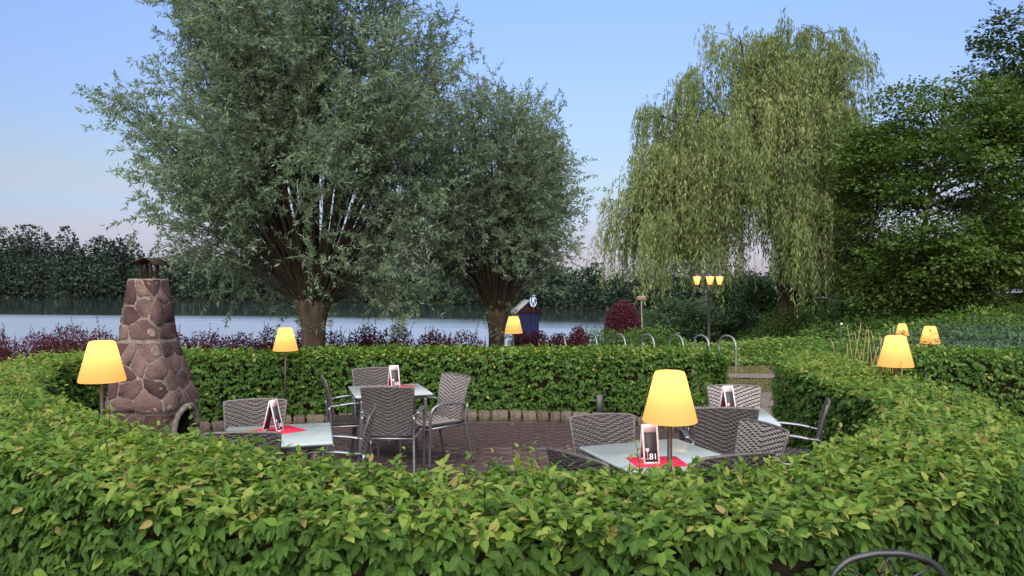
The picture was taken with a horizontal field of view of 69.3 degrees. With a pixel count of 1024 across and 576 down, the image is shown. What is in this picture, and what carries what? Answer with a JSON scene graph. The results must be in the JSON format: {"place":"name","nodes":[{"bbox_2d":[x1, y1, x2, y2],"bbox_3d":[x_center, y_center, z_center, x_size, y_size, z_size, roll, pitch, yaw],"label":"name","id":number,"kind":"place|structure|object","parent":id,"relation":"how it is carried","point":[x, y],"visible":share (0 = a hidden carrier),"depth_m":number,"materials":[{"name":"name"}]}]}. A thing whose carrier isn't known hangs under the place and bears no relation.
{"place":"outdoors","nodes":[
{"label":"outdoors","id":0,"kind":"place"},
{"bbox_2d":[0,297,653,355],"bbox_3d":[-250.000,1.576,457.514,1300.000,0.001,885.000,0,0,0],"label":"water","id":1,"kind":"structure","parent":0,"point":[19,317],"depth_m":84.03,"materials":[{"name":"blue liquid"}]},
{"bbox_2d":[1,285,1007,573],"bbox_3d":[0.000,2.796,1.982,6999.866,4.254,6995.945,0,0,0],"label":"ground","id":2,"kind":"structure","parent":0,"point":[753,369],"depth_m":23.61,"materials":[{"name":"soil"}]},
{"bbox_2d":[0,225,34,295],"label":"shore tree","id":3,"kind":"object","parent":2,"relation":"on","point":[9,248],"visible":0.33,"depth_m":223.12,"materials":[{"name":"green plant"}]},
{"bbox_2d":[5,224,57,295],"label":"shore tree","id":4,"kind":"object","parent":2,"relation":"on","point":[45,234],"visible":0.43,"depth_m":220.40,"materials":[{"name":"green plant"}]},
{"bbox_2d":[43,226,81,293],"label":"shore tree","id":5,"kind":"object","parent":2,"relation":"on","point":[74,242],"visible":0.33,"depth_m":214.75,"materials":[{"name":"green plant"}]},
{"bbox_2d":[78,235,113,295],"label":"shore tree","id":6,"kind":"object","parent":2,"relation":"on","point":[99,241],"visible":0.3,"depth_m":210.56,"materials":[{"name":"green plant"}]},
{"bbox_2d":[101,234,142,294],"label":"shore tree","id":7,"kind":"object","parent":2,"relation":"on","point":[120,256],"visible":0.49,"depth_m":206.57,"materials":[{"name":"green plant"}]},
{"bbox_2d":[0,315,485,379],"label":"barberry hedge","id":8,"kind":"object","parent":2,"relation":"on","point":[56,344],"visible":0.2,"depth_m":13.76,"materials":[{"name":"purple plant"}]},
{"bbox_2d":[71,0,487,359],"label":"willow tree","id":9,"kind":"object","parent":2,"relation":"on","point":[273,135],"visible":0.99,"depth_m":11.50,"materials":[{"name":"green plant"}]},
{"bbox_2d":[0,230,858,308],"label":"wood","id":10,"kind":"object","parent":2,"relation":"on","point":[575,292],"visible":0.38,"depth_m":185.75,"materials":[{"name":"green plant"}]},
{"bbox_2d":[200,410,692,434],"bbox_3d":[-0.815,1.794,9.626,6.722,0.233,1.438,0,0,0],"label":"stone edging","id":11,"kind":"object","parent":2,"relation":"on","point":[483,416],"visible":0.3,"depth_m":10.14,"materials":[{"name":"grey stone"}]},
{"bbox_2d":[180,341,729,421],"bbox_3d":[-0.939,1.298,10.612,8.060,1.120,1.698,0,0,0],"label":"hedge","id":12,"kind":"object","parent":2,"relation":"on","point":[554,379],"visible":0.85,"depth_m":10.45,"materials":[{"name":"green plant"}]},
{"bbox_2d":[396,50,609,355],"bbox_3d":[-0.407,-1.343,14.901,4.905,6.377,4.690,0,0,0],"label":"willow tree","id":13,"kind":"object","parent":2,"relation":"on","point":[512,241],"visible":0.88,"depth_m":14.29,"materials":[{"name":"green plant"}]},
{"bbox_2d":[0,343,1023,575],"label":"hedge","id":14,"kind":"object","parent":2,"relation":"on","point":[899,463],"visible":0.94,"depth_m":3.40,"materials":[{"name":"green plant"}]},
{"bbox_2d":[505,316,522,346],"bbox_3d":[0.029,1.173,13.497,0.330,1.318,0.330,0,0,0],"label":"garden lamp","id":15,"kind":"object","parent":2,"relation":"on","point":[513,326],"visible":0.8,"depth_m":13.39,"materials":[{"name":"yellow fabric"}]},
{"bbox_2d":[510,299,542,341],"bbox_3d":[0.524,2.605,27.014,0.994,4.358,1.200,0,0,-9],"label":"hut","id":16,"kind":"object","parent":2,"relation":"on","point":[528,317],"visible":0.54,"depth_m":26.50,"materials":[{"name":"blue wood"}]},
{"bbox_2d":[530,295,536,309],"bbox_3d":[0.753,0.505,26.288,0.261,0.551,0.090,0,0,0],"label":"emblem sign","id":17,"kind":"object","parent":16,"relation":"on","point":[533,302],"visible":0.85,"depth_m":26.26,"materials":[{"name":"white metal"}]},
{"bbox_2d":[508,325,591,358],"bbox_3d":[0.818,1.343,16.553,2.033,1.088,0.888,0,0,4],"label":"barberry hedge","id":18,"kind":"object","parent":2,"relation":"on","point":[534,340],"visible":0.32,"depth_m":16.45,"materials":[{"name":"purple plant"}]},
{"bbox_2d":[596,394,602,412],"bbox_3d":[1.224,1.698,10.369,0.090,0.420,0.080,0,0,0],"label":"post","id":19,"kind":"object","parent":2,"relation":"on","point":[599,402],"visible":0.57,"depth_m":10.33,"materials":[{"name":"grey metal"}]},
{"bbox_2d":[567,325,634,359],"bbox_3d":[2.043,1.376,17.596,2.074,1.008,1.390,0,0,0],"label":"shrub","id":20,"kind":"object","parent":2,"relation":"on","point":[604,337],"visible":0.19,"depth_m":17.47,"materials":[{"name":"green plant"}]},
{"bbox_2d":[603,297,641,339],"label":"barberry bush","id":21,"kind":"object","parent":2,"relation":"on","point":[622,315],"visible":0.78,"depth_m":19.75,"materials":[{"name":"red plant"}]},
{"bbox_2d":[637,296,645,327],"bbox_3d":[3.661,1.619,20.995,0.260,2.784,0.058,0,0,0],"label":"signpost","id":22,"kind":"object","parent":2,"relation":"on","point":[641,298],"visible":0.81,"depth_m":20.96,"materials":[{"name":"beige wood"}]},
{"bbox_2d":[605,324,700,360],"bbox_3d":[3.200,1.352,17.419,2.559,1.059,1.408,0,0,0],"label":"shrub","id":23,"kind":"object","parent":2,"relation":"on","point":[638,337],"visible":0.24,"depth_m":17.28,"materials":[{"name":"green plant"}]},
{"bbox_2d":[636,297,699,329],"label":"bushy tree","id":24,"kind":"object","parent":2,"relation":"on","point":[645,310],"visible":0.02,"depth_m":52.62,"materials":[{"name":"green plant"}]},
{"bbox_2d":[641,286,719,342],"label":"bushy tree","id":25,"kind":"object","parent":2,"relation":"on","point":[665,309],"visible":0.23,"depth_m":43.32,"materials":[{"name":"green plant"}]},
{"bbox_2d":[647,295,763,346],"bbox_3d":[9.493,2.000,36.022,6.279,3.312,5.309,0,0,0],"label":"bushy tree","id":26,"kind":"object","parent":2,"relation":"on","point":[725,323],"visible":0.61,"depth_m":35.31,"materials":[{"name":"green plant"}]},
{"bbox_2d":[693,272,723,346],"bbox_3d":[4.827,0.717,18.229,0.677,2.234,0.553,0,0,-41],"label":"street lantern","id":27,"kind":"object","parent":2,"relation":"on","point":[719,276],"visible":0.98,"depth_m":18.17,"materials":[{"name":"yellow paint"}]},
{"bbox_2d":[583,6,890,337],"bbox_3d":[8.348,-3.881,27.503,11.388,12.270,10.113,0,0,0],"label":"weeping willow","id":28,"kind":"object","parent":2,"relation":"on","point":[686,191],"visible":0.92,"depth_m":25.34,"materials":[{"name":"green plant"}]},
{"bbox_2d":[698,271,811,318],"bbox_3d":[13.332,0.629,40.048,6.566,3.140,5.197,0,0,0],"label":"bushy tree","id":29,"kind":"object","parent":2,"relation":"on","point":[727,298],"visible":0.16,"depth_m":39.45,"materials":[{"name":"green plant"}]},
{"bbox_2d":[745,303,814,357],"bbox_3d":[9.401,1.523,25.577,2.608,2.063,1.760,0,0,0],"label":"shrub","id":30,"kind":"object","parent":2,"relation":"on","point":[779,330],"visible":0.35,"depth_m":25.51,"materials":[{"name":"green plant"}]},
{"bbox_2d":[724,258,858,317],"bbox_3d":[13.273,-0.140,33.984,7.457,3.412,5.576,0,0,0],"label":"bushy tree","id":31,"kind":"object","parent":2,"relation":"on","point":[765,300],"visible":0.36,"depth_m":33.18,"materials":[{"name":"green plant"}]},
{"bbox_2d":[599,293,1023,365],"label":"undergrowth","id":32,"kind":"object","parent":2,"relation":"on","point":[757,350],"visible":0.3,"depth_m":21.35,"materials":[{"name":"green plant"}]},
{"bbox_2d":[798,325,825,344],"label":"shrub","id":33,"kind":"object","parent":2,"relation":"on","point":[812,331],"visible":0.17,"depth_m":22.95,"materials":[{"name":"green plant"}]},
{"bbox_2d":[815,297,827,320],"bbox_3d":[12.309,1.127,29.534,0.513,1.567,0.115,0,0,0],"label":"rail","id":34,"kind":"object","parent":2,"relation":"on","point":[824,298],"visible":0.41,"depth_m":29.52,"materials":[{"name":"grey metal"}]},
{"bbox_2d":[772,337,879,391],"bbox_3d":[5.666,1.363,12.809,2.424,1.038,1.623,0,0,0],"label":"shrub","id":35,"kind":"object","parent":2,"relation":"on","point":[837,346],"visible":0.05,"depth_m":12.83,"materials":[{"name":"green plant"}]},
{"bbox_2d":[839,323,841,353],"bbox_3d":[7.812,1.358,17.616,0.040,1.059,0.083,0,0,0],"label":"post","id":36,"kind":"object","parent":2,"relation":"on","point":[840,334],"visible":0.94,"depth_m":17.61,"materials":[{"name":"grey metal"}]},
{"bbox_2d":[772,345,924,377],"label":"tall grass","id":37,"kind":"structure","parent":2,"relation":"on","point":[875,360],"depth_m":11.60,"materials":[{"name":"green plant"}]},
{"bbox_2d":[833,300,887,324],"bbox_3d":[12.145,1.176,25.534,2.202,1.519,0.115,0,0,0],"label":"rail","id":38,"kind":"object","parent":2,"relation":"on","point":[842,301],"visible":0.27,"depth_m":25.52,"materials":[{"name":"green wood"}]},
{"bbox_2d":[798,250,929,313],"bbox_3d":[16.919,-0.247,33.836,7.220,3.930,5.527,0,0,0],"label":"bushy tree","id":39,"kind":"object","parent":2,"relation":"on","point":[851,282],"depth_m":32.99,"materials":[{"name":"green plant"}]},
{"bbox_2d":[831,325,907,374],"bbox_3d":[4.436,1.135,9.196,0.932,1.399,0.367,0,0,0],"label":"reed clump","id":40,"kind":"object","parent":2,"relation":"on","point":[868,347],"visible":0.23,"depth_m":9.21,"materials":[{"name":"plant"}]},
{"bbox_2d":[829,550,947,575],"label":"bistro chair","id":41,"kind":"object","parent":2,"relation":"on","point":[847,561],"visible":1,"depth_m":2.60,"materials":[{"name":"black paint"}]},
{"bbox_2d":[877,335,913,381],"bbox_3d":[3.832,1.168,7.404,0.330,1.390,0.330,0,0,0],"label":"garden lamp","id":42,"kind":"object","parent":2,"relation":"on","point":[895,351],"visible":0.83,"depth_m":7.30,"materials":[{"name":"yellow metal"}]},
{"bbox_2d":[793,61,1023,324],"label":"hornbeam tree","id":43,"kind":"object","parent":2,"relation":"on","point":[997,265],"visible":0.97,"depth_m":21.74,"materials":[{"name":"green plant"}]},
{"bbox_2d":[913,284,974,323],"bbox_3d":[13.911,0.543,24.014,2.368,1.530,1.992,0,0,-25],"label":"shrub","id":44,"kind":"object","parent":2,"relation":"on","point":[933,299],"visible":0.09,"depth_m":23.65,"materials":[{"name":"green plant"}]},
{"bbox_2d":[868,313,1023,365],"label":"juniper","id":45,"kind":"object","parent":2,"relation":"on","point":[974,342],"visible":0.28,"depth_m":13.42,"materials":[{"name":"green plant"}]},
{"bbox_2d":[882,343,1023,420],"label":"hedge","id":46,"kind":"object","parent":2,"relation":"on","point":[998,377],"visible":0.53,"depth_m":9.52,"materials":[{"name":"green plant"}]},
{"bbox_2d":[901,226,1023,299],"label":"dark tree","id":47,"kind":"object","parent":2,"relation":"on","point":[1017,294],"visible":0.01,"depth_m":32.07,"materials":[{"name":"green plant"}]},
{"bbox_2d":[918,304,1023,338],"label":"shrub","id":48,"kind":"object","parent":2,"relation":"on","point":[984,314],"visible":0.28,"depth_m":19.82,"materials":[{"name":"green plant"}]},
{"bbox_2d":[932,0,1023,293],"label":"dark tree","id":49,"kind":"object","parent":2,"relation":"on","point":[997,47],"visible":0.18,"depth_m":27.09,"materials":[{"name":"green plant"}]},
{"bbox_2d":[981,287,1023,304],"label":"sheet roof","id":50,"kind":"structure","parent":2,"relation":"on","point":[1014,291],"depth_m":25.71,"materials":[{"name":"grey metal"}]},
{"bbox_2d":[0,0,1023,284],"label":"sky","id":51,"kind":"structure","parent":0,"point":[605,57],"materials":[{"name":"blue"}]},
{"bbox_2d":[197,422,832,518],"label":"terrace","id":52,"kind":"structure","parent":0,"point":[500,439],"depth_m":8.64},
{"bbox_2d":[77,340,126,414],"bbox_3d":[-3.095,1.134,5.600,0.330,1.476,0.330,0,0,0],"label":"garden lamp","id":53,"kind":"object","parent":52,"relation":"on","point":[102,365],"visible":0.81,"depth_m":5.50,"materials":[{"name":"yellow fabric"}]},
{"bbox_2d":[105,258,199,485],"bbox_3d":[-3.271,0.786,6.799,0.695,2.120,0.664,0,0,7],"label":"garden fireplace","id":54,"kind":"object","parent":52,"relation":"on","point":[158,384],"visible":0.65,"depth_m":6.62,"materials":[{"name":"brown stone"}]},
{"bbox_2d":[201,431,300,492],"bbox_3d":[-1.806,1.396,5.126,0.601,0.923,0.597,0,0,-6],"label":"wicker chair","id":55,"kind":"object","parent":52,"relation":"on","point":[271,437],"visible":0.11,"depth_m":4.87,"materials":[{"name":"grey wicker"}]},
{"bbox_2d":[223,398,287,460],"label":"wicker chair","id":56,"kind":"object","parent":52,"relation":"on","point":[244,412],"visible":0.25,"depth_m":6.21,"materials":[{"name":"grey wicker"}]},
{"bbox_2d":[226,423,332,509],"bbox_3d":[-1.780,1.483,5.638,0.800,0.744,0.800,0,0,-15],"label":"table","id":57,"kind":"object","parent":52,"relation":"on","point":[313,436],"visible":0.16,"depth_m":5.55,"materials":[{"name":"white glass"}]},
{"bbox_2d":[250,425,304,433],"bbox_3d":[-1.849,1.109,5.746,0.400,0.001,0.300,0,0,-45],"label":"place mat","id":58,"kind":"object","parent":57,"relation":"on","point":[289,429],"visible":0.43,"depth_m":5.81,"materials":[{"name":"red fabric"}]},
{"bbox_2d":[262,399,283,431],"bbox_3d":[-1.849,0.987,5.736,0.130,0.244,0.105,0,0,12],"label":"table sign","id":59,"kind":"object","parent":58,"relation":"on","point":[273,410],"visible":0.98,"depth_m":5.73,"materials":[{"name":"white plastic"}]},
{"bbox_2d":[273,327,297,423],"bbox_3d":[-3.049,1.192,9.978,0.330,1.316,0.330,0,0,0],"label":"garden lamp","id":60,"kind":"object","parent":52,"relation":"on","point":[285,341],"visible":0.77,"depth_m":9.89,"materials":[{"name":"yellow fabric"}]},
{"bbox_2d":[293,405,376,506],"bbox_3d":[-1.329,1.393,5.704,0.596,0.923,0.601,0,0,-5],"label":"wicker chair","id":61,"kind":"object","parent":52,"relation":"on","point":[364,445],"visible":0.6,"depth_m":5.54,"materials":[{"name":"grey wicker"}]},
{"bbox_2d":[318,374,379,462],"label":"wicker chair","id":62,"kind":"object","parent":52,"relation":"on","point":[350,420],"visible":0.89,"depth_m":7.69,"materials":[{"name":"grey metal"}]},
{"bbox_2d":[350,367,405,458],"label":"wicker chair","id":63,"kind":"object","parent":52,"relation":"on","point":[366,376],"visible":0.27,"depth_m":8.55,"materials":[{"name":"grey wicker"}]},
{"bbox_2d":[348,383,432,462],"bbox_3d":[-1.330,1.471,8.027,0.800,0.744,0.800,0,0,-18],"label":"table","id":64,"kind":"object","parent":52,"relation":"on","point":[421,392],"visible":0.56,"depth_m":7.81,"materials":[{"name":"grey metal"}]},
{"bbox_2d":[360,386,425,475],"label":"wicker chair","id":65,"kind":"object","parent":52,"relation":"on","point":[394,418],"visible":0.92,"depth_m":7.06,"materials":[{"name":"grey wicker"}]},
{"bbox_2d":[399,372,474,470],"bbox_3d":[-0.795,1.382,7.855,0.597,0.923,0.601,0,0,-41],"label":"wicker chair","id":66,"kind":"object","parent":52,"relation":"on","point":[452,393],"visible":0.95,"depth_m":7.89,"materials":[{"name":"grey wicker"}]},
{"bbox_2d":[568,413,645,518],"bbox_3d":[0.722,1.395,5.272,0.601,0.923,0.597,0,0,-12],"label":"wicker chair","id":67,"kind":"object","parent":52,"relation":"on","point":[591,429],"visible":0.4,"depth_m":5.50,"materials":[{"name":"grey wicker"}]},
{"bbox_2d":[546,447,671,514],"bbox_3d":[0.566,1.400,4.386,0.597,0.923,0.601,0,0,-38],"label":"wicker chair","id":68,"kind":"object","parent":52,"relation":"on","point":[555,455],"visible":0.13,"depth_m":4.23,"materials":[{"name":"grey wicker"}]},
{"bbox_2d":[579,439,720,517],"bbox_3d":[0.980,1.487,4.978,0.800,0.744,0.800,0,0,-20],"label":"table","id":69,"kind":"object","parent":52,"relation":"on","point":[614,456],"visible":0.14,"depth_m":5.03,"materials":[{"name":"white glass"}]},
{"bbox_2d":[626,456,687,467],"bbox_3d":[0.930,1.114,4.758,0.340,0.001,0.270,0,0,-6],"label":"place mat","id":70,"kind":"object","parent":69,"relation":"on","point":[634,461],"visible":0.57,"depth_m":4.73,"materials":[{"name":"red fabric"}]},
{"bbox_2d":[639,424,659,463],"bbox_3d":[0.880,0.992,4.747,0.105,0.244,0.130,0,0,-4],"label":"table sign","id":71,"kind":"object","parent":70,"relation":"on","point":[649,447],"visible":0.97,"depth_m":4.72,"materials":[{"name":"white plastic"}]},
{"bbox_2d":[642,370,697,470],"bbox_3d":[0.958,1.189,4.503,0.330,1.376,0.330,0,0,0],"label":"garden lamp","id":72,"kind":"object","parent":52,"relation":"on","point":[669,403],"visible":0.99,"depth_m":4.40,"materials":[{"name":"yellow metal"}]},
{"bbox_2d":[678,407,759,479],"bbox_3d":[1.701,1.391,6.087,0.601,0.923,0.597,0,0,5],"label":"wicker chair","id":73,"kind":"object","parent":52,"relation":"on","point":[714,429],"visible":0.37,"depth_m":5.86,"materials":[{"name":"grey wicker"}]},
{"bbox_2d":[674,451,775,514],"bbox_3d":[1.207,1.399,4.474,0.601,0.923,0.597,0,0,-19],"label":"wicker chair","id":74,"kind":"object","parent":52,"relation":"on","point":[710,461],"visible":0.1,"depth_m":4.21,"materials":[{"name":"grey wicker"}]},
{"bbox_2d":[681,407,780,443],"bbox_3d":[1.860,1.479,6.487,0.800,0.744,0.800,0,0,9],"label":"table","id":75,"kind":"object","parent":52,"relation":"on","point":[765,416],"visible":0.15,"depth_m":6.30,"materials":[{"name":"grey metal"}]},
{"bbox_2d":[677,418,789,504],"bbox_3d":[1.516,1.396,5.076,0.597,0.923,0.601,0,0,-20],"label":"wicker chair","id":76,"kind":"object","parent":52,"relation":"on","point":[752,435],"visible":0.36,"depth_m":5.17,"materials":[{"name":"grey wicker"}]},
{"bbox_2d":[706,384,777,420],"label":"wicker chair","id":77,"kind":"object","parent":52,"relation":"on","point":[745,395],"visible":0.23,"depth_m":7.09,"materials":[{"name":"grey wicker"}]},
{"bbox_2d":[777,397,830,495],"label":"wicker chair","id":78,"kind":"object","parent":52,"relation":"on","point":[821,423],"visible":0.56,"depth_m":6.29,"materials":[{"name":"grey metal"}]},
{"bbox_2d":[692,364,774,408],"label":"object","id":79,"kind":"structure","parent":0,"point":[754,372],"depth_m":14.93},
{"bbox_2d":[704,391,788,416],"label":"path","id":80,"kind":"structure","parent":0,"point":[768,396],"depth_m":12.02,"materials":[{"name":"grey stone"}]},
{"bbox_2d":[694,373,926,377],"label":"pavement","id":81,"kind":"structure","parent":0,"point":[731,375],"depth_m":15.41,"materials":[{"name":"beige stone"}]},
{"bbox_2d":[556,333,565,354],"bbox_3d":[1.082,1.404,16.357,0.120,0.820,0.717,0,0,-14],"label":"bike hoop","id":82,"kind":"object","parent":81,"relation":"on","point":[563,338],"visible":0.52,"depth_m":16.12,"materials":[{"name":"metal"}]},
{"bbox_2d":[587,333,597,345],"bbox_3d":[1.755,1.404,16.267,0.120,0.820,0.717,0,0,-15],"label":"bike hoop","id":83,"kind":"object","parent":81,"relation":"on","point":[594,337],"visible":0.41,"depth_m":16.11,"materials":[{"name":"metal"}]},
{"bbox_2d":[613,334,625,345],"bbox_3d":[2.350,1.405,16.177,0.120,0.820,0.717,0,0,-16],"label":"bike hoop","id":84,"kind":"object","parent":81,"relation":"on","point":[616,335],"visible":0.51,"depth_m":16.08,"materials":[{"name":"metal"}]},
{"bbox_2d":[641,334,654,356],"bbox_3d":[2.950,1.405,16.087,0.120,0.820,0.717,0,0,-16],"label":"bike hoop","id":85,"kind":"object","parent":81,"relation":"on","point":[643,338],"visible":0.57,"depth_m":16.12,"materials":[{"name":"metal"}]},
{"bbox_2d":[668,334,683,347],"bbox_3d":[3.543,1.405,15.997,0.120,0.820,0.717,0,0,-17],"label":"bike hoop","id":86,"kind":"object","parent":81,"relation":"on","point":[679,336],"visible":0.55,"depth_m":15.94,"materials":[{"name":"metal"}]},
{"bbox_2d":[693,334,709,370],"bbox_3d":[4.061,1.406,15.907,0.120,0.820,0.717,0,0,-18],"label":"bike hoop","id":87,"kind":"object","parent":81,"relation":"on","point":[705,337],"visible":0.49,"depth_m":15.94,"materials":[{"name":"metal"}]},
{"bbox_2d":[718,335,738,374],"bbox_3d":[4.595,1.406,15.817,0.120,0.820,0.717,0,0,-19],"label":"bike hoop","id":88,"kind":"object","parent":81,"relation":"on","point":[721,337],"visible":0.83,"depth_m":15.52,"materials":[{"name":"metal"}]},
{"bbox_2d":[895,323,908,335],"bbox_3d":[7.320,1.248,13.906,0.240,1.164,0.240,0,0,0],"label":"garden lamp","id":89,"kind":"object","parent":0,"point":[901,327],"visible":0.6,"depth_m":13.84,"materials":[{"name":"yellow metal"}]},
{"bbox_2d":[919,326,940,347],"bbox_3d":[7.392,1.254,13.112,0.330,1.160,0.330,0,0,0],"label":"garden lamp","id":90,"kind":"object","parent":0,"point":[926,334],"visible":0.74,"depth_m":13.02,"materials":[{"name":"yellow fabric"}]},
{"bbox_3d":[-1.302,1.097,8.189,0.400,0.001,0.300,0,0,-45],"label":"place mat","id":91,"kind":"object","parent":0,"visible":0},
{"bbox_2d":[388,365,399,385],"bbox_3d":[-1.302,0.975,8.179,0.105,0.244,0.130,0,0,-30],"label":"table sign","id":92,"kind":"object","parent":91,"relation":"on","point":[393,378],"visible":0.98,"depth_m":8.16,"materials":[{"name":"white plastic"}]},
{"bbox_3d":[1.901,1.105,6.545,0.400,0.001,0.300,0,0,-20],"label":"place mat","id":93,"kind":"object","parent":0,"visible":0},
{"bbox_2d":[719,385,735,406],"bbox_3d":[1.901,0.983,6.535,0.105,0.244,0.130,0,0,-22],"label":"table sign","id":94,"kind":"object","parent":93,"relation":"on","point":[727,398],"visible":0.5,"depth_m":6.52,"materials":[{"name":"white plastic"}]}
]}

